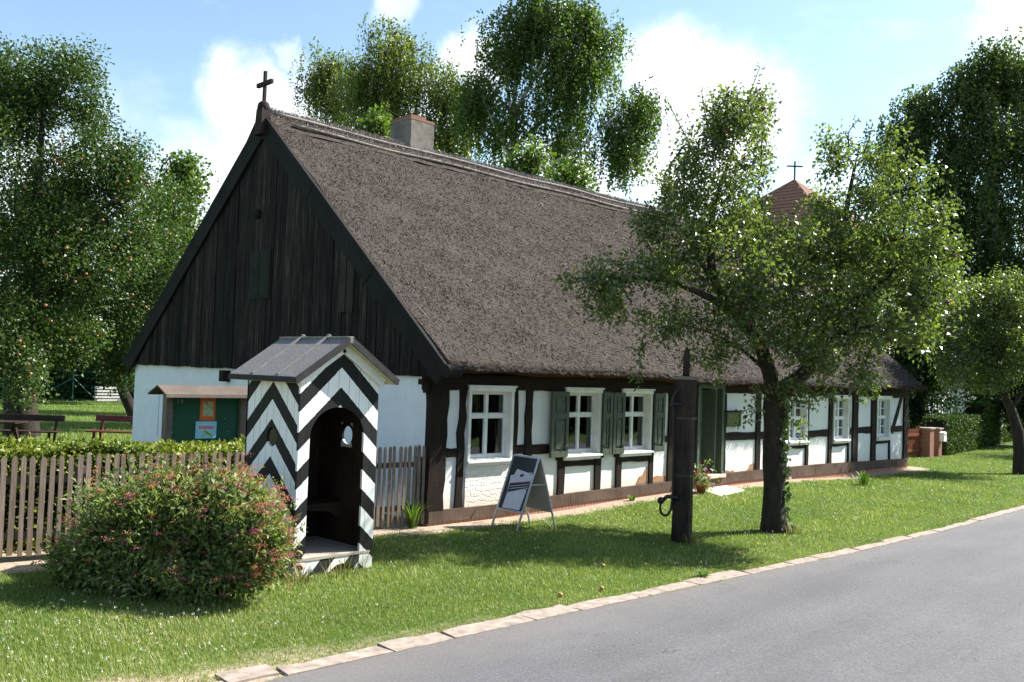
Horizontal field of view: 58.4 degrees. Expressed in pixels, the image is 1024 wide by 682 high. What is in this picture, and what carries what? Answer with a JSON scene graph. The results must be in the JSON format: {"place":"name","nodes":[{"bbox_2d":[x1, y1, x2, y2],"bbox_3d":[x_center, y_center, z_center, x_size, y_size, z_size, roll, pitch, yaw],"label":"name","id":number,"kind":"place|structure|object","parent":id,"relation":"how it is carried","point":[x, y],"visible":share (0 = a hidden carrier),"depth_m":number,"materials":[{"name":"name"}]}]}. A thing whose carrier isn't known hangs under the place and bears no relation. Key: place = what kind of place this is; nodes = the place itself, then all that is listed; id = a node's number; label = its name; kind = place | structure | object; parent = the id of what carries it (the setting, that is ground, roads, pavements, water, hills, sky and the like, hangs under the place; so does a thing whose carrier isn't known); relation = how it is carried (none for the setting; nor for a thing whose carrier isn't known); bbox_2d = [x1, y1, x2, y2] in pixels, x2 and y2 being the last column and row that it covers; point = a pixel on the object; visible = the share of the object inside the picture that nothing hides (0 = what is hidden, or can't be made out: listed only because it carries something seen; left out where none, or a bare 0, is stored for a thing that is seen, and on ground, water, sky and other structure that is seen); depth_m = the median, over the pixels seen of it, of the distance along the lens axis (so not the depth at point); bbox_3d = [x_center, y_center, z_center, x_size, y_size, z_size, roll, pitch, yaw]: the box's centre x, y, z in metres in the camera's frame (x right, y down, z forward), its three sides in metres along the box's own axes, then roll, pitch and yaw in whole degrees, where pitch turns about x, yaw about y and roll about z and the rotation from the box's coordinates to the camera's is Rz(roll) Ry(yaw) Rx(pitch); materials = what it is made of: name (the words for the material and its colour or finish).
{"place":"outdoors","nodes":[
{"label":"outdoors","id":0,"kind":"place"},
{"bbox_2d":[0,397,131,457],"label":"grass","id":1,"kind":"structure","parent":0,"point":[73,421],"depth_m":33.41,"materials":[{"name":"green plant"}]},
{"bbox_2d":[0,367,1023,681],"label":"ground","id":2,"kind":"structure","parent":0,"point":[14,563],"depth_m":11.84,"materials":[{"name":"green plant"}]},
{"bbox_2d":[0,214,23,305],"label":"dark tree","id":3,"kind":"object","parent":2,"relation":"on","point":[6,270],"visible":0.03,"depth_m":57.82,"materials":[{"name":"green plant"}]},
{"bbox_2d":[0,420,27,443],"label":"garden table","id":4,"kind":"object","parent":2,"relation":"on","point":[14,429],"visible":0.73,"depth_m":22.57,"materials":[{"name":"brown wood"}]},
{"bbox_2d":[0,414,65,441],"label":"garden bench","id":5,"kind":"object","parent":2,"relation":"on","point":[30,417],"visible":0.91,"depth_m":23.89,"materials":[{"name":"brown wood"}]},
{"bbox_2d":[1,169,123,396],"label":"dark tree","id":6,"kind":"object","parent":2,"relation":"on","point":[84,229],"visible":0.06,"depth_m":56.95,"materials":[{"name":"green plant"}]},
{"bbox_2d":[0,370,126,401],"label":"wire fence","id":7,"kind":"object","parent":2,"relation":"on","point":[73,378],"visible":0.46,"depth_m":51.10,"materials":[{"name":"green metal"}]},
{"bbox_2d":[0,338,134,400],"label":"dark shrubbery","id":8,"kind":"object","parent":2,"relation":"on","point":[86,395],"visible":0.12,"depth_m":53.27,"materials":[{"name":"green plant"}]},
{"bbox_2d":[0,31,171,436],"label":"apple tree","id":9,"kind":"object","parent":2,"relation":"on","point":[24,332],"visible":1,"depth_m":26.36,"materials":[{"name":"green plant"}]},
{"bbox_2d":[93,387,120,400],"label":"plank stack","id":10,"kind":"object","parent":2,"relation":"on","point":[106,394],"visible":0.61,"depth_m":51.26,"materials":[{"name":"white wood"}]},
{"bbox_2d":[85,415,132,440],"bbox_3d":[-10.296,2.454,24.486,2.000,0.863,0.562,2,-2,2],"label":"garden bench","id":11,"kind":"object","parent":2,"relation":"on","point":[103,418],"visible":0.48,"depth_m":24.73,"materials":[{"name":"red paint"}]},
{"bbox_2d":[21,170,205,424],"bbox_3d":[-13.881,-1.417,32.002,6.511,9.473,4.474,1,-2,20],"label":"apple tree","id":12,"kind":"object","parent":2,"relation":"on","point":[125,315],"visible":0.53,"depth_m":31.04,"materials":[{"name":"green plant"}]},
{"bbox_2d":[0,432,244,551],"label":"golden hedge","id":13,"kind":"object","parent":2,"relation":"on","point":[11,448],"visible":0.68,"depth_m":11.47,"materials":[{"name":"green plant"}]},
{"bbox_2d":[0,451,244,556],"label":"picket fence","id":14,"kind":"object","parent":2,"relation":"on","point":[31,480],"visible":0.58,"depth_m":10.70,"materials":[{"name":"brown wood"}]},
{"bbox_2d":[101,223,175,399],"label":"dark tree","id":15,"kind":"object","parent":2,"relation":"on","point":[133,323],"visible":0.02,"depth_m":54.11,"materials":[{"name":"green plant"}]},
{"bbox_2d":[137,172,191,310],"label":"maple tree","id":16,"kind":"object","parent":2,"relation":"on","point":[163,200],"visible":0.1,"depth_m":49.59,"materials":[{"name":"green plant"}]},
{"bbox_2d":[29,450,307,610],"bbox_3d":[-3.473,1.860,9.418,3.008,1.513,1.818,2,-2,0],"label":"flowering bush","id":17,"kind":"object","parent":2,"relation":"on","point":[187,536],"visible":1,"depth_m":9.07,"materials":[{"name":"green plant"}]},
{"bbox_2d":[152,149,218,264],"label":"maple tree","id":18,"kind":"object","parent":2,"relation":"on","point":[187,166],"visible":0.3,"depth_m":51.30,"materials":[{"name":"green plant"}]},
{"bbox_2d":[148,385,247,444],"bbox_3d":[-4.421,1.708,13.169,0.625,2.131,1.500,0,-3,45],"label":"notice board","id":19,"kind":"object","parent":2,"relation":"on","point":[200,413],"visible":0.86,"depth_m":13.13,"materials":[{"name":"green wood"}]},
{"bbox_2d":[280,563,315,584],"bbox_3d":[-2.323,2.530,9.968,0.480,0.202,0.464,0,-3,45],"label":"grass tuft","id":20,"kind":"object","parent":2,"relation":"on","point":[297,572],"visible":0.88,"depth_m":10.00,"materials":[{"name":"plant"}]},
{"bbox_2d":[228,334,399,577],"bbox_3d":[-2.412,1.289,10.953,1.520,2.745,1.438,0,-3,45],"label":"sentry box","id":21,"kind":"object","parent":2,"relation":"on","point":[310,400],"visible":0.95,"depth_m":10.76,"materials":[{"name":"paint"}]},
{"bbox_2d":[288,36,364,127],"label":"birch tree","id":22,"kind":"object","parent":2,"relation":"on","point":[316,89],"visible":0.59,"depth_m":49.34,"materials":[{"name":"green plant"}]},
{"bbox_2d":[322,549,372,579],"bbox_3d":[-1.841,2.526,10.408,0.716,0.275,0.780,2,-2,-10],"label":"grass tuft","id":23,"kind":"object","parent":2,"relation":"on","point":[347,566],"visible":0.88,"depth_m":10.36,"materials":[{"name":"green plant"}]},
{"bbox_2d":[354,103,393,137],"bbox_3d":[-5.226,-2.648,33.877,1.712,12.514,2.113,2,-2,-12],"label":"young tree","id":24,"kind":"object","parent":2,"relation":"on","point":[379,125],"visible":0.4,"depth_m":33.76,"materials":[{"name":"green plant"}]},
{"bbox_2d":[373,445,425,527],"bbox_3d":[-2.295,2.167,13.051,2.318,1.355,0.168,3,-3,-35],"label":"picket fence","id":25,"kind":"object","parent":2,"relation":"on","point":[417,464],"visible":0.34,"depth_m":13.42,"materials":[{"name":"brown wood"}]},
{"bbox_2d":[325,12,492,161],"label":"birch tree","id":26,"kind":"object","parent":2,"relation":"on","point":[385,85],"visible":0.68,"depth_m":45.30,"materials":[{"name":"green plant"}]},
{"bbox_2d":[401,499,433,528],"bbox_3d":[-1.431,2.501,13.457,0.696,0.486,0.516,1,-2,21],"label":"day lily","id":27,"kind":"object","parent":2,"relation":"on","point":[412,519],"visible":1,"depth_m":13.37,"materials":[{"name":"green plant"}]},
{"bbox_2d":[1,466,1019,681],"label":"clover","id":28,"kind":"object","parent":2,"relation":"on","point":[155,637],"visible":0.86,"depth_m":8.36,"materials":[{"name":"plant"}]},
{"bbox_2d":[491,454,556,530],"bbox_3d":[0.194,2.305,13.926,0.885,1.124,0.516,3,-2,-27],"label":"pavement sign","id":29,"kind":"object","parent":2,"relation":"on","point":[525,485],"visible":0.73,"depth_m":13.89,"materials":[{"name":"metal"}]},
{"bbox_2d":[495,133,556,179],"bbox_3d":[0.361,-1.861,32.816,2.639,11.257,2.238,0,-3,45],"label":"young tree","id":30,"kind":"object","parent":2,"relation":"on","point":[528,163],"visible":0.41,"depth_m":32.60,"materials":[{"name":"green plant"}]},
{"bbox_2d":[124,71,929,525],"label":"thatched house","id":31,"kind":"structure","parent":2,"relation":"on","point":[414,263],"depth_m":17.19,"materials":[{"name":"paint"}]},
{"bbox_2d":[144,387,159,436],"bbox_3d":[-8.071,1.582,20.469,0.750,1.060,0.028,0,-3,45],"label":"blind window","id":32,"kind":"structure","parent":31,"relation":"in","point":[157,412],"depth_m":20.21,"materials":[{"name":"paint"}]},
{"bbox_2d":[249,249,270,298],"bbox_3d":[-4.742,-1.253,17.226,0.710,0.920,0.034,0,-3,45],"label":"gable window","id":33,"kind":"structure","parent":31,"relation":"in","point":[260,263],"depth_m":17.20,"materials":[{"name":"green"}]},
{"bbox_2d":[464,385,517,466],"bbox_3d":[-0.369,1.338,14.579,0.235,1.267,1.050,0,-3,45],"label":"window","id":34,"kind":"structure","parent":31,"relation":"in","point":[489,410],"depth_m":14.64,"materials":[{"name":"white paint"}]},
{"bbox_2d":[563,387,604,460],"bbox_3d":[1.202,1.450,16.189,0.282,1.262,1.034,0,-3,45],"label":"window","id":35,"kind":"structure","parent":31,"relation":"in","point":[585,411],"depth_m":16.34,"materials":[{"name":"white paint"}]},
{"bbox_2d":[619,388,655,456],"bbox_3d":[2.293,1.529,17.284,0.282,1.262,1.000,0,-3,45],"label":"window","id":36,"kind":"structure","parent":31,"relation":"in","point":[639,404],"depth_m":17.45,"materials":[{"name":"white paint"}]},
{"bbox_2d":[699,390,702,468],"bbox_3d":[3.848,1.879,19.043,0.075,1.740,0.480,1,-3,33],"label":"door","id":37,"kind":"structure","parent":31,"relation":"in","point":[701,425],"depth_m":19.21,"materials":[{"name":"green paint"}]},
{"bbox_2d":[701,389,715,471],"bbox_3d":[4.117,1.905,19.498,0.400,1.740,0.045,1,-2,17],"label":"door","id":38,"kind":"structure","parent":31,"relation":"in","point":[709,396],"depth_m":19.47,"materials":[{"name":"green paint"}]},
{"bbox_2d":[724,409,744,426],"bbox_3d":[4.729,1.645,19.576,0.158,0.370,0.630,0,-3,45],"label":"display case","id":39,"kind":"object","parent":31,"relation":"attached to","point":[730,417],"visible":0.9,"depth_m":19.50,"materials":[{"name":"green paint"}]},
{"bbox_2d":[787,394,809,445],"bbox_3d":[6.734,1.852,21.706,0.235,1.212,0.960,0,-3,45],"label":"window","id":40,"kind":"structure","parent":31,"relation":"in","point":[793,440],"depth_m":21.85,"materials":[{"name":"white paint"}]},
{"bbox_2d":[832,395,851,442],"bbox_3d":[8.334,1.980,23.311,0.235,1.217,0.920,0,-3,45],"label":"window","id":41,"kind":"structure","parent":31,"relation":"in","point":[841,410],"depth_m":23.50,"materials":[{"name":"white paint"}]},
{"bbox_2d":[876,396,892,440],"bbox_3d":[10.138,2.110,25.122,0.235,1.217,0.920,0,-3,45],"label":"window","id":42,"kind":"structure","parent":31,"relation":"in","point":[884,402],"depth_m":25.32,"materials":[{"name":"white paint"}]},
{"bbox_2d":[435,0,670,205],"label":"birch tree","id":43,"kind":"object","parent":2,"relation":"on","point":[536,34],"visible":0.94,"depth_m":39.43,"materials":[{"name":"green plant"}]},
{"bbox_2d":[540,150,600,191],"bbox_3d":[2.092,-1.672,34.847,2.461,11.150,2.528,0,-3,45],"label":"young tree","id":44,"kind":"object","parent":2,"relation":"on","point":[571,175],"visible":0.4,"depth_m":34.62,"materials":[{"name":"green plant"}]},
{"bbox_2d":[215,505,1023,681],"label":"kerb","id":45,"kind":"structure","parent":2,"relation":"on","point":[251,673],"depth_m":8.69,"materials":[{"name":"stone"}]},
{"bbox_2d":[693,569,710,576],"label":"weed","id":46,"kind":"object","parent":45,"relation":"on","point":[701,573],"visible":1,"depth_m":10.93,"materials":[{"name":"green plant"}]},
{"bbox_2d":[629,493,637,500],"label":"weed","id":47,"kind":"object","parent":2,"relation":"on","point":[632,497],"visible":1,"depth_m":16.81,"materials":[{"name":"green plant"}]},
{"bbox_2d":[653,172,675,209],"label":"young tree","id":48,"kind":"object","parent":2,"relation":"on","point":[665,182],"visible":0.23,"depth_m":43.95,"materials":[{"name":"green plant"}]},
{"bbox_2d":[657,347,699,542],"bbox_3d":[2.422,1.548,13.364,0.456,2.945,0.452,1,-2,28],"label":"wooden pump","id":49,"kind":"object","parent":2,"relation":"on","point":[683,457],"visible":1,"depth_m":13.28,"materials":[{"name":"brown wood"}]},
{"bbox_2d":[680,529,709,545],"bbox_3d":[2.622,2.821,13.266,0.654,0.208,0.785,3,-2,-27],"label":"grass tuft","id":50,"kind":"object","parent":2,"relation":"on","point":[691,538],"visible":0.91,"depth_m":13.17,"materials":[{"name":"green plant"}]},
{"bbox_2d":[693,459,719,494],"bbox_3d":[3.726,2.736,18.170,0.703,0.822,0.684,0,-3,45],"label":"flower pot","id":51,"kind":"object","parent":2,"relation":"on","point":[700,488],"visible":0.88,"depth_m":18.06,"materials":[{"name":"ceramic"}]},
{"bbox_2d":[706,485,744,495],"bbox_3d":[4.292,3.088,18.608,0.788,0.145,1.471,0,-3,45],"label":"doorstep","id":52,"kind":"object","parent":2,"relation":"on","point":[722,490],"depth_m":18.62,"materials":[{"name":"stone"}]},
{"bbox_2d":[553,62,979,533],"bbox_3d":[3.881,-0.652,14.400,6.588,7.662,3.578,2,-2,0],"label":"apple tree","id":53,"kind":"object","parent":2,"relation":"on","point":[735,304],"visible":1,"depth_m":13.87,"materials":[{"name":"green plant"}]},
{"bbox_2d":[784,522,804,533],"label":"grass tuft","id":54,"kind":"object","parent":2,"relation":"on","point":[794,528],"visible":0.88,"depth_m":14.44,"materials":[{"name":"green plant"}]},
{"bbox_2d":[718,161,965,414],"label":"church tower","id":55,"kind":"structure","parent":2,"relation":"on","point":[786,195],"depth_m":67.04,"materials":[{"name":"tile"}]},
{"bbox_2d":[851,470,875,485],"bbox_3d":[8.212,3.170,21.357,0.618,0.392,0.627,2,-2,10],"label":"weed","id":56,"kind":"object","parent":2,"relation":"on","point":[865,478],"visible":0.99,"depth_m":21.30,"materials":[{"name":"green plant"}]},
{"bbox_2d":[842,219,889,351],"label":"dark tree","id":57,"kind":"object","parent":2,"relation":"on","point":[862,269],"visible":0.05,"depth_m":51.35,"materials":[{"name":"green plant"}]},
{"bbox_2d":[908,426,921,456],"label":"garden gate","id":58,"kind":"structure","parent":2,"relation":"on","point":[916,449],"depth_m":30.88,"materials":[{"name":"red wood"}]},
{"bbox_2d":[868,230,970,448],"bbox_3d":[15.762,0.043,35.928,3.807,8.759,4.114,0,-3,45],"label":"dark tree","id":59,"kind":"object","parent":2,"relation":"on","point":[903,358],"visible":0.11,"depth_m":35.44,"materials":[{"name":"green plant"}]},
{"bbox_2d":[916,427,935,456],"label":"brick pillar","id":60,"kind":"structure","parent":2,"relation":"on","point":[927,442],"depth_m":31.07,"materials":[{"name":"brown brick"}]},
{"bbox_2d":[881,357,976,448],"bbox_3d":[14.646,2.618,35.126,4.718,4.191,8.642,0,-3,45],"label":"yew bush","id":61,"kind":"object","parent":2,"relation":"on","point":[913,424],"visible":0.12,"depth_m":35.17,"materials":[{"name":"green plant"}]},
{"bbox_2d":[930,427,943,456],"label":"brick pillar","id":62,"kind":"structure","parent":2,"relation":"on","point":[937,446],"depth_m":31.74,"materials":[{"name":"brown brick"}]},
{"bbox_2d":[939,431,946,441],"bbox_3d":[14.936,3.302,31.734,0.165,0.349,0.260,0,-3,45],"label":"letter box","id":63,"kind":"object","parent":62,"relation":"attached to","point":[942,436],"visible":1,"depth_m":31.67,"materials":[{"name":"white paint"}]},
{"bbox_2d":[853,26,1023,427],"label":"birch tree","id":64,"kind":"object","parent":2,"relation":"on","point":[991,214],"visible":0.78,"depth_m":41.21,"materials":[{"name":"green plant"}]},
{"bbox_2d":[921,412,986,455],"bbox_3d":[16.880,3.529,34.910,1.199,1.625,6.480,0,-3,37],"label":"clipped hedge","id":65,"kind":"object","parent":2,"relation":"on","point":[964,432],"visible":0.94,"depth_m":33.79,"materials":[{"name":"green plant"}]},
{"bbox_2d":[939,391,983,414],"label":"dark shrubbery","id":66,"kind":"object","parent":2,"relation":"on","point":[957,404],"visible":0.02,"depth_m":46.90,"materials":[{"name":"green plant"}]},
{"bbox_2d":[959,382,975,412],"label":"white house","id":67,"kind":"structure","parent":2,"relation":"on","point":[964,399],"depth_m":62.39,"materials":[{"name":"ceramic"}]},
{"bbox_2d":[913,261,1023,474],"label":"apple tree","id":68,"kind":"object","parent":2,"relation":"on","point":[989,353],"visible":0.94,"depth_m":26.02,"materials":[{"name":"green plant"}]},
{"bbox_2d":[949,261,1012,406],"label":"dark tree","id":69,"kind":"object","parent":2,"relation":"on","point":[977,395],"visible":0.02,"depth_m":46.03,"materials":[{"name":"green plant"}]},
{"bbox_2d":[961,243,1023,431],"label":"dark tree","id":70,"kind":"object","parent":2,"relation":"on","point":[1019,388],"visible":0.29,"depth_m":40.08,"materials":[{"name":"green plant"}]},
{"bbox_2d":[962,400,1023,447],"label":"clipped hedge","id":71,"kind":"object","parent":2,"relation":"on","point":[995,433],"visible":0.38,"depth_m":38.90,"materials":[{"name":"green plant"}]},
{"bbox_2d":[0,0,1023,350],"label":"sky","id":72,"kind":"structure","parent":0,"point":[185,75],"materials":[{"name":"blue"}]},
{"bbox_2d":[264,509,1023,681],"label":"road","id":73,"kind":"structure","parent":0,"point":[946,606],"depth_m":8.52,"materials":[{"name":"grey asphalt"}]}
]}

